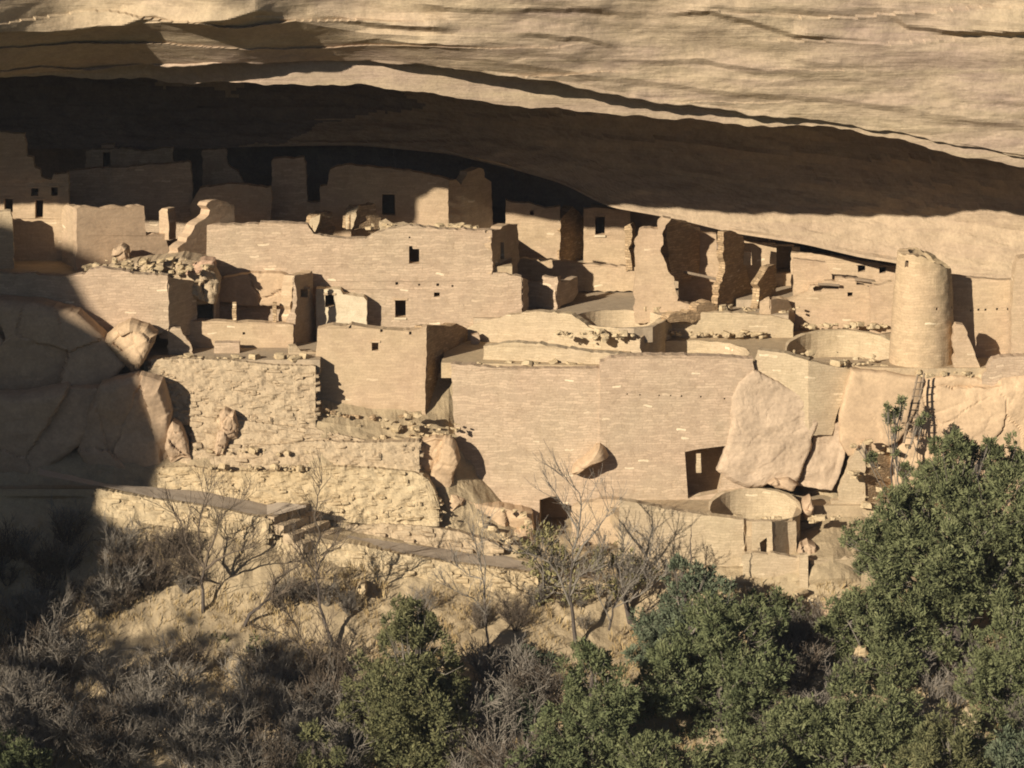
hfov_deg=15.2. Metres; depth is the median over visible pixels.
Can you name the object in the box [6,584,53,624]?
bare shrub
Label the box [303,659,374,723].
bare shrub
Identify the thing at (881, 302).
stone wall
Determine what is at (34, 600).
bare shrub
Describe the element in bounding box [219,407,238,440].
boulder
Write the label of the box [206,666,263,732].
bare shrub
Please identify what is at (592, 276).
bench wall
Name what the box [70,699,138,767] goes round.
bare shrub
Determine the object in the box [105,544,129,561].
bare shrub
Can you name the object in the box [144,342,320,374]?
court floor
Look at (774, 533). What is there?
ventilator block
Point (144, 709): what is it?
bare shrub
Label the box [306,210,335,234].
wall fragment
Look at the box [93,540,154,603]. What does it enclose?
bare shrub
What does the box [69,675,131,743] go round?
bare shrub
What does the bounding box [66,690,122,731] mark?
bare shrub
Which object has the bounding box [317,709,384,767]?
bare shrub
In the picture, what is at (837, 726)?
juniper tree
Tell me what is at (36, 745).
bare shrub
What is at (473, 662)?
bare shrub
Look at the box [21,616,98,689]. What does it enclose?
bare shrub
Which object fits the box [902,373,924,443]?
ladder
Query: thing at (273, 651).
bare shrub
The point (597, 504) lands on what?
recess wall
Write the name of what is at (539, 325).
plaza retaining wall
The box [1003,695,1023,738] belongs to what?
bare shrub
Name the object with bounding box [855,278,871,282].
roof beam
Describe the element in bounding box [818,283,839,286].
roof beam
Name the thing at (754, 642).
bare shrub
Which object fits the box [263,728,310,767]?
bare shrub
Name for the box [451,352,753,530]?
great wall
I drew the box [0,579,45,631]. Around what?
bare shrub
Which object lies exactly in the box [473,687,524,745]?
bare shrub
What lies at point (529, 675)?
bare shrub
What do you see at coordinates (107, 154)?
dark back house
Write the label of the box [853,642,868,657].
boulder
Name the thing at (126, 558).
bare shrub
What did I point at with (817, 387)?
curved wall
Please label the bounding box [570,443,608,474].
fallen slab
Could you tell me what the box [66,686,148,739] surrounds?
bare shrub
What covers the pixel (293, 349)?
wall
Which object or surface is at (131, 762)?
bare shrub
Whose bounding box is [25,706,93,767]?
bare shrub
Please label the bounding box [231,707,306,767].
bare shrub
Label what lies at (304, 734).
bare shrub
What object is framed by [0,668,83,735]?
bare shrub
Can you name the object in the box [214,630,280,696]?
bare shrub
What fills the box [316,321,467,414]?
square tower
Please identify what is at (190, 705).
bare shrub
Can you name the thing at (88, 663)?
bare shrub
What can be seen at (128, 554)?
bare shrub
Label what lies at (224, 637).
shrub
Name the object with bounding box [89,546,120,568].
bare shrub
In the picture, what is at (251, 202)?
dim gable
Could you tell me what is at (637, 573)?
bare tree
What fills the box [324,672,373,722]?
bare shrub
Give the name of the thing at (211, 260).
boulder
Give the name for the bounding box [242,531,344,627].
bare tree
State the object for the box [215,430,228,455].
boulder
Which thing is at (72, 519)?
bare shrub
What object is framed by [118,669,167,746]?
bare shrub
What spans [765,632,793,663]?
bare shrub
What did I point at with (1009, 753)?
juniper tree
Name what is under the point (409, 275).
long house front
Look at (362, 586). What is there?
boulder
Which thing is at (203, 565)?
bare tree
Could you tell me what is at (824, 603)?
boulder
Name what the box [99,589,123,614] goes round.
bare shrub
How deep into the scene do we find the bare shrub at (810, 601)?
142.42 m
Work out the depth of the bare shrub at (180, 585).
143.19 m
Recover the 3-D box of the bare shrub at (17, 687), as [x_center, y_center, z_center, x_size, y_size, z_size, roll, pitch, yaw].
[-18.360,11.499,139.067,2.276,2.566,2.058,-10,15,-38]
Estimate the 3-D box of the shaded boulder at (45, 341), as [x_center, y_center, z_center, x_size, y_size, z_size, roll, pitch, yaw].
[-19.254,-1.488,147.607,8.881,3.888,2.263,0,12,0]
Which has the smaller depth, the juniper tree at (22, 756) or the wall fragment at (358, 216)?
the juniper tree at (22, 756)
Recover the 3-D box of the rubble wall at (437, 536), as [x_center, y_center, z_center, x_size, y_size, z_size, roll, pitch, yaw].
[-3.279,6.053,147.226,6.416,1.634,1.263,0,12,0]
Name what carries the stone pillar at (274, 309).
on the court back wall at (207, 333)
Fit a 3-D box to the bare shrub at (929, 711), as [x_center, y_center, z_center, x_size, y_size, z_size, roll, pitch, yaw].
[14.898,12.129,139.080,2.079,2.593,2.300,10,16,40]
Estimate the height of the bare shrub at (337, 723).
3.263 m
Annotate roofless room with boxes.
[61,204,175,270]
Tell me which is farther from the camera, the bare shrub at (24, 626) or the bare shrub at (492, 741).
the bare shrub at (24, 626)
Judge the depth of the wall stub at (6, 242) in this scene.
152.03 m
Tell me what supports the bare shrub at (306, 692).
on the hillside
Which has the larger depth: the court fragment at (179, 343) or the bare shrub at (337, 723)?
the court fragment at (179, 343)
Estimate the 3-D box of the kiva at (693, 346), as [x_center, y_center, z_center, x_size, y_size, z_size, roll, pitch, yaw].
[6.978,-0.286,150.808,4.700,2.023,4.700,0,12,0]
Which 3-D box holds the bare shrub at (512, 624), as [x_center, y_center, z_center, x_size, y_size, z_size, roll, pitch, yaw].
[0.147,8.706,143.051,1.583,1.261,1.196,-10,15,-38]
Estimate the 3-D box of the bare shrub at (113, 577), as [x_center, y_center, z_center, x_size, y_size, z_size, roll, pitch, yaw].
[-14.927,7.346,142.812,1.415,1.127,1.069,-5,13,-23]
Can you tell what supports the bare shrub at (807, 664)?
on the hillside
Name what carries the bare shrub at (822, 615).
on the hillside
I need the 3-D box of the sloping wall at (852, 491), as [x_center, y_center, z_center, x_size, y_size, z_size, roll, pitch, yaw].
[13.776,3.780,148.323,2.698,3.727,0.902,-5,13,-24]
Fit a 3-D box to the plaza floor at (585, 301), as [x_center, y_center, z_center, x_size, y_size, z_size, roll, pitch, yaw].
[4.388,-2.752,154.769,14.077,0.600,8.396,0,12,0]
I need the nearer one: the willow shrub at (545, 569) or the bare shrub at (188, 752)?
the bare shrub at (188, 752)
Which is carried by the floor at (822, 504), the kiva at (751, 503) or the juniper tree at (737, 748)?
the kiva at (751, 503)
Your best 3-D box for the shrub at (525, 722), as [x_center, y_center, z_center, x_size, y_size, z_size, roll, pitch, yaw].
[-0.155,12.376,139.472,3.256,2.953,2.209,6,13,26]
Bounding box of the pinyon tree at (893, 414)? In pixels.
[855,394,931,502]
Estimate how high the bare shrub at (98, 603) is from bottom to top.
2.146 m
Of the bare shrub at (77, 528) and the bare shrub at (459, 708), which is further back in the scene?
the bare shrub at (77, 528)
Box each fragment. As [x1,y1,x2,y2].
[167,326,192,354]
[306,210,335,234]
[342,202,380,229]
[378,219,407,229]
[951,322,979,366]
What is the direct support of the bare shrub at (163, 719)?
on the hillside
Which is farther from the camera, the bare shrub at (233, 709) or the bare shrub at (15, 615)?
the bare shrub at (15, 615)
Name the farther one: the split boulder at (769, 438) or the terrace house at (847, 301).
the terrace house at (847, 301)
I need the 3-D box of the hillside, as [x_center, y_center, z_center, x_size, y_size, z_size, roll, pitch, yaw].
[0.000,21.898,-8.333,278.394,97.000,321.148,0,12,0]
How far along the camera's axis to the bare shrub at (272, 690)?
139.59 m
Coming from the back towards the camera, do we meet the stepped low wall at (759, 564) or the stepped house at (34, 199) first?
the stepped house at (34, 199)
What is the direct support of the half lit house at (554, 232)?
on the bench floor at (777, 270)
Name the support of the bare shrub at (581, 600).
on the hillside
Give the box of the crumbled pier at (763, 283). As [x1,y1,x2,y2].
[750,264,776,308]
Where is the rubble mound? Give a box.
[108,251,221,303]
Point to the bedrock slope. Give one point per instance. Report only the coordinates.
(975, 408)
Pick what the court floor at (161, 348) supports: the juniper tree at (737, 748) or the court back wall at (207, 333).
the court back wall at (207, 333)
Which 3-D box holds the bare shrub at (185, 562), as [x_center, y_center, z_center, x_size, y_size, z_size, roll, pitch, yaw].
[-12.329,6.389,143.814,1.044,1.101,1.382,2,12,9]
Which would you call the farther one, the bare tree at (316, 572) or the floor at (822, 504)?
the floor at (822, 504)
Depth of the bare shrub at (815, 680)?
140.50 m
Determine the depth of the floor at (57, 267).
152.76 m
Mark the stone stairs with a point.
(278, 525)
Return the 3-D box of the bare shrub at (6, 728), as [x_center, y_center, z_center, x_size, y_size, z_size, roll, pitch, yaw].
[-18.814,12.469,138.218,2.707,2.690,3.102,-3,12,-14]
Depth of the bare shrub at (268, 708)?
139.04 m
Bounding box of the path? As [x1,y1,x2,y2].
[38,468,600,578]
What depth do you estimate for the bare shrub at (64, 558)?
143.01 m
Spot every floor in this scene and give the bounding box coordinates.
[0,258,511,273]
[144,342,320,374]
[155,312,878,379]
[441,331,989,377]
[473,289,788,342]
[576,259,790,287]
[610,494,921,536]
[736,286,792,306]
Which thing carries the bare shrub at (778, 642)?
on the hillside
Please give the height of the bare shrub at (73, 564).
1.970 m
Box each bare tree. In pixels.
[142,457,275,612]
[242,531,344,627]
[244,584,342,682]
[281,447,354,650]
[429,498,501,647]
[486,441,627,644]
[582,515,674,630]
[689,525,691,573]
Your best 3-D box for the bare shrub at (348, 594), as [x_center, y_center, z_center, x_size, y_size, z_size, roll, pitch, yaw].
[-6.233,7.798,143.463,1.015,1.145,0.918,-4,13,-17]
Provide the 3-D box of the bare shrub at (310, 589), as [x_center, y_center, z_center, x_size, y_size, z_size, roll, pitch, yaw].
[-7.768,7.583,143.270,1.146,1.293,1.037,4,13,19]
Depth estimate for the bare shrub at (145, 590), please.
142.96 m
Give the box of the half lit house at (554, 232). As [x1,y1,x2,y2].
[492,199,583,260]
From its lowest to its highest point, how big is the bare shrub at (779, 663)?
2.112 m
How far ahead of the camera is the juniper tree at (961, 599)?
140.51 m
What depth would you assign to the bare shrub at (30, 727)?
138.18 m
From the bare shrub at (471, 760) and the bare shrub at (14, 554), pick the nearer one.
the bare shrub at (471, 760)
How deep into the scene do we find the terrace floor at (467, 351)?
149.19 m
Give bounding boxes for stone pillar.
[232,302,236,320]
[272,302,276,321]
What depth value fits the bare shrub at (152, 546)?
143.59 m
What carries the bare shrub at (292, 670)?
on the hillside
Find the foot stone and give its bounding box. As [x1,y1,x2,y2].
[369,414,375,419]
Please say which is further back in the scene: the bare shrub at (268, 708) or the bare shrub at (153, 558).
the bare shrub at (153, 558)
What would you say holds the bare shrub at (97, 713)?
on the hillside
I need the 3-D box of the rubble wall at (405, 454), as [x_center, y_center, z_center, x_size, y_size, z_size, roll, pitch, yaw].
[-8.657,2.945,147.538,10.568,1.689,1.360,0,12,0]
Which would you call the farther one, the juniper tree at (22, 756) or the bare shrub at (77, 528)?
the bare shrub at (77, 528)
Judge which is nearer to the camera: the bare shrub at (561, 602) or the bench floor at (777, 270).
the bare shrub at (561, 602)
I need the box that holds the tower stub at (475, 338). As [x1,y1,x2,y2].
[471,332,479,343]
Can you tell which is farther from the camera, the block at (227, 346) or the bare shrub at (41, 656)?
the block at (227, 346)
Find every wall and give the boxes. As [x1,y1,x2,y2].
[93,486,274,544]
[147,355,321,428]
[156,464,443,525]
[167,437,423,472]
[168,198,234,254]
[186,319,293,347]
[189,415,365,449]
[196,295,218,318]
[201,147,243,185]
[218,270,287,305]
[275,536,625,596]
[278,270,315,343]
[288,344,315,354]
[316,286,367,341]
[346,523,508,555]
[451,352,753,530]
[467,309,793,352]
[483,340,624,363]
[517,257,635,291]
[571,496,619,545]
[618,497,745,575]
[660,299,717,322]
[741,519,880,588]
[753,347,849,435]
[837,439,893,503]
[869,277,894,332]
[981,353,1023,385]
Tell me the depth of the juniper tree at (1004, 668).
138.91 m
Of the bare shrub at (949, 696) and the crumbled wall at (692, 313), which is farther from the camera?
the crumbled wall at (692, 313)
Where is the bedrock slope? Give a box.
[890,375,1023,517]
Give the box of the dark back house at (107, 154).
[85,143,173,167]
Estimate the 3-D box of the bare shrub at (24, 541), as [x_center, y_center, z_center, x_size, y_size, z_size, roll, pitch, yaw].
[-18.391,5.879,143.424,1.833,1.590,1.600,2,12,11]
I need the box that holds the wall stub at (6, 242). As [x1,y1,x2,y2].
[0,209,13,268]
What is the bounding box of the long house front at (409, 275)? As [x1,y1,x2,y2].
[206,220,528,329]
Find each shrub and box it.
[0,512,31,563]
[0,523,46,559]
[0,560,23,585]
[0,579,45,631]
[0,610,52,677]
[0,611,40,643]
[0,628,44,676]
[0,636,43,694]
[0,636,57,724]
[0,650,19,678]
[0,656,45,711]
[0,662,36,716]
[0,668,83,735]
[0,671,64,733]
[0,677,53,747]
[0,686,32,748]
[0,696,53,749]
[0,712,19,747]
[0,723,51,756]
[2,534,30,561]
[6,581,60,615]
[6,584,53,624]
[10,690,66,736]
[12,611,37,630]
[16,538,62,577]
[16,610,67,681]
[19,711,73,751]
[20,624,44,646]
[20,651,69,717]
[21,571,78,632]
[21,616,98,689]
[22,607,89,675]
[22,627,56,677]
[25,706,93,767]
[26,609,82,649]
[28,553,64,594]
[30,715,72,748]
[32,635,81,686]
[34,684,118,767]
[37,530,100,579]
[37,588,66,618]
[39,539,85,571]
[43,490,85,534]
[48,509,98,546]
[62,570,97,609]
[64,696,126,731]
[65,693,143,767]
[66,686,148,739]
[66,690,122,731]
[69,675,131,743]
[70,634,123,689]
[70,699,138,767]
[79,647,140,696]
[80,560,123,619]
[80,573,106,596]
[81,723,160,767]
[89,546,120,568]
[90,503,147,563]
[92,566,127,589]
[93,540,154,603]
[97,712,164,763]
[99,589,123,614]
[99,657,169,731]
[102,538,129,558]
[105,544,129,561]
[108,574,140,607]
[111,542,149,576]
[112,685,172,726]
[113,536,134,559]
[114,576,137,595]
[116,536,139,559]
[116,561,137,575]
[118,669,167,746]
[122,653,160,698]
[125,547,151,569]
[125,577,154,600]
[132,556,171,591]
[133,627,190,680]
[134,530,170,558]
[137,699,193,754]
[140,561,178,593]
[140,700,216,767]
[142,654,210,705]
[143,549,172,577]
[144,520,186,556]
[151,698,189,738]
[156,678,219,737]
[160,674,246,766]
[164,523,193,554]
[168,708,213,767]
[170,541,196,568]
[171,566,197,593]
[173,627,213,677]
[176,557,201,585]
[179,739,252,767]
[200,707,277,767]
[204,728,282,767]
[205,680,272,743]
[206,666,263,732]
[211,630,290,655]
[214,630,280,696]
[222,635,277,676]
[230,662,296,721]
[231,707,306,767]
[238,672,292,730]
[242,630,299,676]
[249,681,326,738]
[259,639,305,677]
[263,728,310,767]
[264,584,287,607]
[265,568,293,601]
[266,666,332,735]
[269,651,309,690]
[269,657,326,711]
[279,583,294,599]
[280,679,329,753]
[282,573,303,602]
[283,708,334,753]
[291,576,315,603]
[297,624,358,675]
[297,638,361,707]
[299,716,365,767]
[301,677,363,758]
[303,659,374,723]
[309,571,339,606]
[310,644,373,730]
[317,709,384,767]
[323,722,367,753]
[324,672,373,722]
[329,726,376,767]
[334,580,355,606]
[334,591,360,614]
[402,574,439,611]
[418,691,492,743]
[426,717,490,760]
[440,736,494,767]
[442,722,482,766]
[445,672,490,709]
[446,743,481,767]
[447,680,505,739]
[448,676,503,730]
[453,707,543,767]
[456,719,542,767]
[457,634,524,688]
[462,598,491,627]
[462,656,528,751]
[464,683,506,716]
[472,590,494,623]
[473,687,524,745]
[478,643,559,676]
[480,706,552,767]
[481,686,549,748]
[482,643,537,708]
[486,630,539,675]
[490,732,559,767]
[494,594,526,621]
[495,597,531,631]
[495,652,587,739]
[500,640,555,700]
[510,656,569,716]
[513,520,596,606]
[515,577,548,607]
[524,725,559,763]
[554,588,576,607]
[573,584,593,607]
[576,606,594,629]
[582,540,660,623]
[639,600,652,615]
[738,641,794,687]
[744,585,813,648]
[744,706,792,745]
[747,631,770,657]
[748,698,780,727]
[752,629,807,669]
[755,591,782,638]
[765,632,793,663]
[770,632,808,655]
[773,649,806,674]
[773,664,815,698]
[778,603,818,642]
[778,662,805,696]
[779,622,834,682]
[779,659,831,696]
[780,613,808,646]
[783,613,810,646]
[785,639,838,680]
[786,605,823,634]
[789,665,842,706]
[789,681,823,701]
[790,629,836,662]
[797,683,830,707]
[803,590,830,633]
[803,592,838,644]
[819,652,868,687]
[888,621,941,685]
[895,466,937,581]
[896,692,952,746]
[906,701,942,729]
[911,647,936,688]
[917,660,952,705]
[928,648,957,677]
[936,621,974,636]
[940,654,975,691]
[940,668,968,707]
[946,626,1006,672]
[966,725,997,760]
[985,690,1023,726]
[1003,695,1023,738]
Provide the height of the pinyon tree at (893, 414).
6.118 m
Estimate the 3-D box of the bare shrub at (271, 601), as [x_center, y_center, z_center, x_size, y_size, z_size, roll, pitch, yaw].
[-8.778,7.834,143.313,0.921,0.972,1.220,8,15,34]
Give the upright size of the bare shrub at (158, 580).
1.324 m
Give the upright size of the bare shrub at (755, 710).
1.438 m
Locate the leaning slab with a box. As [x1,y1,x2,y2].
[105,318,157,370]
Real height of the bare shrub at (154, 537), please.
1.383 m
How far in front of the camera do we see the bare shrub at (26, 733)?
138.14 m
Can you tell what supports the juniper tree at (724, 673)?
on the hillside
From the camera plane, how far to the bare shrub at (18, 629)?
141.68 m
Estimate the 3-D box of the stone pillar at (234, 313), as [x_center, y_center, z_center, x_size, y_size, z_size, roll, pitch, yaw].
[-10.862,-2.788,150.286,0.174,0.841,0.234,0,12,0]
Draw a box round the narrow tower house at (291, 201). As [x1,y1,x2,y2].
[271,156,319,221]
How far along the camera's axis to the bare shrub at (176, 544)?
143.80 m
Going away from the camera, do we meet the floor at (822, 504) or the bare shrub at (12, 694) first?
the bare shrub at (12, 694)
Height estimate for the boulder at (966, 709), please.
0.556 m
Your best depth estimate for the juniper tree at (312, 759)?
136.09 m
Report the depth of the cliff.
143.48 m
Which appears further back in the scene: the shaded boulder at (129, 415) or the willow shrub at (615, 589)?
the shaded boulder at (129, 415)
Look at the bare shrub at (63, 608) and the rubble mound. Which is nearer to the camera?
the bare shrub at (63, 608)
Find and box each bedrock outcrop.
[419,434,460,488]
[448,494,534,540]
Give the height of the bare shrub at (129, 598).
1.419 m
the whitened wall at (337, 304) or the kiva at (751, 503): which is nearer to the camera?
the kiva at (751, 503)
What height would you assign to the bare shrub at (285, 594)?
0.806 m
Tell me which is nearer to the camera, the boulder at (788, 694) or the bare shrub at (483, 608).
the boulder at (788, 694)
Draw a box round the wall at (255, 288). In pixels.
[218,270,287,305]
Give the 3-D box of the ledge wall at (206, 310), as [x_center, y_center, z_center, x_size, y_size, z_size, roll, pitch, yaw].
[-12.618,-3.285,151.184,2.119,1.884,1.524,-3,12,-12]
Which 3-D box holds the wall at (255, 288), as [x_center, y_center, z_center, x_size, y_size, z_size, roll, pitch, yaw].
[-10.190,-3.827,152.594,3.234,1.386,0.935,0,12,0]
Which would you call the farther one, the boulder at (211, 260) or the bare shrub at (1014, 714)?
the boulder at (211, 260)
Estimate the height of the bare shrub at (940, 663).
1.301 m
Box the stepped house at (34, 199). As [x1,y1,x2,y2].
[0,130,70,260]
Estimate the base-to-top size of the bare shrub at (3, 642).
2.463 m
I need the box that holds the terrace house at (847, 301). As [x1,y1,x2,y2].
[759,276,875,330]
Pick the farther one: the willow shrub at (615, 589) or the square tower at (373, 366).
the square tower at (373, 366)
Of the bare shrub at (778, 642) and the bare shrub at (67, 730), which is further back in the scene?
the bare shrub at (778, 642)
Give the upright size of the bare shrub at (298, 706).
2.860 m
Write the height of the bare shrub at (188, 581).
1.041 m
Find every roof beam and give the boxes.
[683,271,715,279]
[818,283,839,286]
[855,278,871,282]
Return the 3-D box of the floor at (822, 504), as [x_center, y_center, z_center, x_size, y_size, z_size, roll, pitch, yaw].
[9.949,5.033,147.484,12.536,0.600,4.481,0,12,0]
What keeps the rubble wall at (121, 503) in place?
on the hillside
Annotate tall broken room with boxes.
[633,215,751,323]
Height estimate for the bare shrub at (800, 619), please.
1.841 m
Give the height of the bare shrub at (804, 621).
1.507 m
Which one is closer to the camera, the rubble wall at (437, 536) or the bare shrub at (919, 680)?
the bare shrub at (919, 680)
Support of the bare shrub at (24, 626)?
on the hillside
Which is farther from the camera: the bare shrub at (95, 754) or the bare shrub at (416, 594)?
the bare shrub at (416, 594)
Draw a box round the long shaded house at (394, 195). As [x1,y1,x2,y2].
[319,163,492,236]
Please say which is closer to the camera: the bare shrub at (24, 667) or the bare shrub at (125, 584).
the bare shrub at (24, 667)
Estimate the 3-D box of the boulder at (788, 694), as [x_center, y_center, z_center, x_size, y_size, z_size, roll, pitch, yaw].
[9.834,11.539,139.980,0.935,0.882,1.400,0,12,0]
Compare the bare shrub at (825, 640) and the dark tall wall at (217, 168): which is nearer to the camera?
the bare shrub at (825, 640)
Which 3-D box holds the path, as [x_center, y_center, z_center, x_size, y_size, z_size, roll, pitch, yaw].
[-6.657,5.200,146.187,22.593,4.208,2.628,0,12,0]
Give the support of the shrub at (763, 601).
on the hillside
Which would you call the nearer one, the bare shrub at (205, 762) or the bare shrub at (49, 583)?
the bare shrub at (205, 762)
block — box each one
[67,160,193,247]
[214,340,240,352]
[751,519,788,553]
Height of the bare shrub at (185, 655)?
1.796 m
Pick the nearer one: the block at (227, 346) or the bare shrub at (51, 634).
the bare shrub at (51, 634)
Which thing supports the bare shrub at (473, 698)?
on the hillside
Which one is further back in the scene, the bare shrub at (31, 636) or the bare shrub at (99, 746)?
the bare shrub at (31, 636)
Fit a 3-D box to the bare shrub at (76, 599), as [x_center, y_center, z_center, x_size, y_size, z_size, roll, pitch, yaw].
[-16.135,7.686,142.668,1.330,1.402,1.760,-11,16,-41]
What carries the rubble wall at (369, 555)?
on the hillside
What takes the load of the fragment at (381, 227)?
on the long house front at (409, 275)
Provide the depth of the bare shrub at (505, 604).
143.78 m
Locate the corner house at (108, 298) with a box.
[0,265,197,338]
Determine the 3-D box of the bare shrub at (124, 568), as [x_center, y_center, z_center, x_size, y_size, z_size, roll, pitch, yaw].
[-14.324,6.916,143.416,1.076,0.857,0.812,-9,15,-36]
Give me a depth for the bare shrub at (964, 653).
141.69 m
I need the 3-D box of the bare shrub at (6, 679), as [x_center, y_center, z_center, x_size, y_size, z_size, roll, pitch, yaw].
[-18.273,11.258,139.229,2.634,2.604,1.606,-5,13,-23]
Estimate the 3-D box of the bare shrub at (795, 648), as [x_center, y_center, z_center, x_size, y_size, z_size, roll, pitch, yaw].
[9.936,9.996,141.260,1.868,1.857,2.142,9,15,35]
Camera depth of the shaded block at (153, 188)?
155.69 m
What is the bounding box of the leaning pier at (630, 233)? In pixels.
[624,222,635,270]
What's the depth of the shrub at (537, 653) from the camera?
141.43 m
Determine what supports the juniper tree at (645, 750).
on the hillside
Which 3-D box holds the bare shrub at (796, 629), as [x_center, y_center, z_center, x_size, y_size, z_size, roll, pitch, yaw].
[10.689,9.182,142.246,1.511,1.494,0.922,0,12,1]
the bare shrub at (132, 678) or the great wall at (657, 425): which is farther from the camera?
the great wall at (657, 425)
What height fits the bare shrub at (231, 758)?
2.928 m
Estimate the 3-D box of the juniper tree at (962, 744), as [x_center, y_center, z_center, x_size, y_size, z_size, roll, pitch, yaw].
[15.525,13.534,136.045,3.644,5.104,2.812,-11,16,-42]
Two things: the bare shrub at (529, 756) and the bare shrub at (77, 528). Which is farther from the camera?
the bare shrub at (77, 528)
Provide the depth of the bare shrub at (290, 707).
138.87 m
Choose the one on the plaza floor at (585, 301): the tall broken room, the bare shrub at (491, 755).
the tall broken room
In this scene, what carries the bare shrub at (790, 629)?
on the hillside
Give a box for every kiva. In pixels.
[578,310,665,352]
[665,340,749,355]
[708,487,801,551]
[785,329,889,361]
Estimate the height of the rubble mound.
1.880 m
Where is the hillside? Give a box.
[0,363,1023,767]
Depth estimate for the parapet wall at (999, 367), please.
147.35 m
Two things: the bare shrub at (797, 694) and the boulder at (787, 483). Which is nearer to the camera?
the bare shrub at (797, 694)
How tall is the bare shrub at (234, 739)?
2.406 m
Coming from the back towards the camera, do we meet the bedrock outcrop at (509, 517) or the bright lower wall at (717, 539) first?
the bedrock outcrop at (509, 517)
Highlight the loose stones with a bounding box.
[81,222,981,607]
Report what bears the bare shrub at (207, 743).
on the hillside
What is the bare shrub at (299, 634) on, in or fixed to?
on the hillside
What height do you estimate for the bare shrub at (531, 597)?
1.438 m
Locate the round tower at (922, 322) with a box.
[889,247,953,367]
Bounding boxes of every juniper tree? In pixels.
[0,725,53,767]
[293,717,347,767]
[330,592,485,767]
[504,745,547,767]
[516,636,648,767]
[614,728,709,767]
[620,552,737,668]
[629,580,797,763]
[702,733,789,767]
[757,663,953,767]
[812,581,963,698]
[837,422,1023,666]
[892,699,995,767]
[951,586,1023,744]
[983,722,1023,767]
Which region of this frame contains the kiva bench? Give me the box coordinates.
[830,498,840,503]
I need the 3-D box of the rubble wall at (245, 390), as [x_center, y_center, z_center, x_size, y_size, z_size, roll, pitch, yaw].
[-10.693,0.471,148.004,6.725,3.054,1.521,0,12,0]
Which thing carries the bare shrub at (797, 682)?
on the hillside
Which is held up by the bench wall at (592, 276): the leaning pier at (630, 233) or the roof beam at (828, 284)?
the leaning pier at (630, 233)
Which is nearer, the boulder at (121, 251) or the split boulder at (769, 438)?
the split boulder at (769, 438)
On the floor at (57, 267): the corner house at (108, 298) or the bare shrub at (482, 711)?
the corner house at (108, 298)
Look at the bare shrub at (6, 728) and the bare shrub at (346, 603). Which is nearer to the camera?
the bare shrub at (6, 728)
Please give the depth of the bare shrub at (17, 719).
138.49 m
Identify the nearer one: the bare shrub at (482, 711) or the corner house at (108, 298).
the bare shrub at (482, 711)
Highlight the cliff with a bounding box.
[0,0,1023,310]
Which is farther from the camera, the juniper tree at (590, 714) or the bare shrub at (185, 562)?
the bare shrub at (185, 562)
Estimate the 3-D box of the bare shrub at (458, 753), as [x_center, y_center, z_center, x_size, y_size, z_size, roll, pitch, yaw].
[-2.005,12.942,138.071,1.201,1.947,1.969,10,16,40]
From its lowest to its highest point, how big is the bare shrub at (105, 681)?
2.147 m
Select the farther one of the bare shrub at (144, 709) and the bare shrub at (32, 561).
the bare shrub at (32, 561)
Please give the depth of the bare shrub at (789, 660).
141.03 m
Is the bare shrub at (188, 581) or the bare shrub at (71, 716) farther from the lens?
the bare shrub at (188, 581)
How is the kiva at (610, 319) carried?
in the plaza floor at (585, 301)
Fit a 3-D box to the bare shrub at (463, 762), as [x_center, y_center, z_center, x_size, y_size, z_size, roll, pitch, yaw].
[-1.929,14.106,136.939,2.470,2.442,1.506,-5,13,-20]
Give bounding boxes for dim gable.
[190,182,272,222]
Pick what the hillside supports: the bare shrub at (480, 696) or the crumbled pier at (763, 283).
the bare shrub at (480, 696)
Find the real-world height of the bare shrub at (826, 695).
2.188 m
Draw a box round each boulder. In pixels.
[0,295,124,389]
[0,382,99,473]
[77,370,172,468]
[112,242,129,259]
[165,418,190,462]
[186,256,216,274]
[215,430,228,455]
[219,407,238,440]
[356,579,367,594]
[716,369,844,489]
[767,477,796,490]
[770,687,791,707]
[797,538,816,554]
[801,494,813,517]
[821,596,840,617]
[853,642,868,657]
[960,707,976,726]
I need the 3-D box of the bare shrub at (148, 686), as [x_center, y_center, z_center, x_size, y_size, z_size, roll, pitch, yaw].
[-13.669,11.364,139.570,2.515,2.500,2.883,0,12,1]
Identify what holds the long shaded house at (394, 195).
on the floor at (57, 267)
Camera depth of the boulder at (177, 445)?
146.77 m
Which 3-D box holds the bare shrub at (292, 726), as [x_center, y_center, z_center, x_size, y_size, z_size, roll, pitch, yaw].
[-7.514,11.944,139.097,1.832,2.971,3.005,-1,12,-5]
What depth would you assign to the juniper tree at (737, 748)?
135.63 m
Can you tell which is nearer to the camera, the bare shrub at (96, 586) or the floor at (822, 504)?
the bare shrub at (96, 586)
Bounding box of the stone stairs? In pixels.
[268,503,336,552]
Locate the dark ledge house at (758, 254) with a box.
[743,237,799,285]
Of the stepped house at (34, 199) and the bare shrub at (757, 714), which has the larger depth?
the stepped house at (34, 199)
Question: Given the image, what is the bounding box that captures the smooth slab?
[838,367,921,455]
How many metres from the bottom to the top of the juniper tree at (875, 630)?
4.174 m

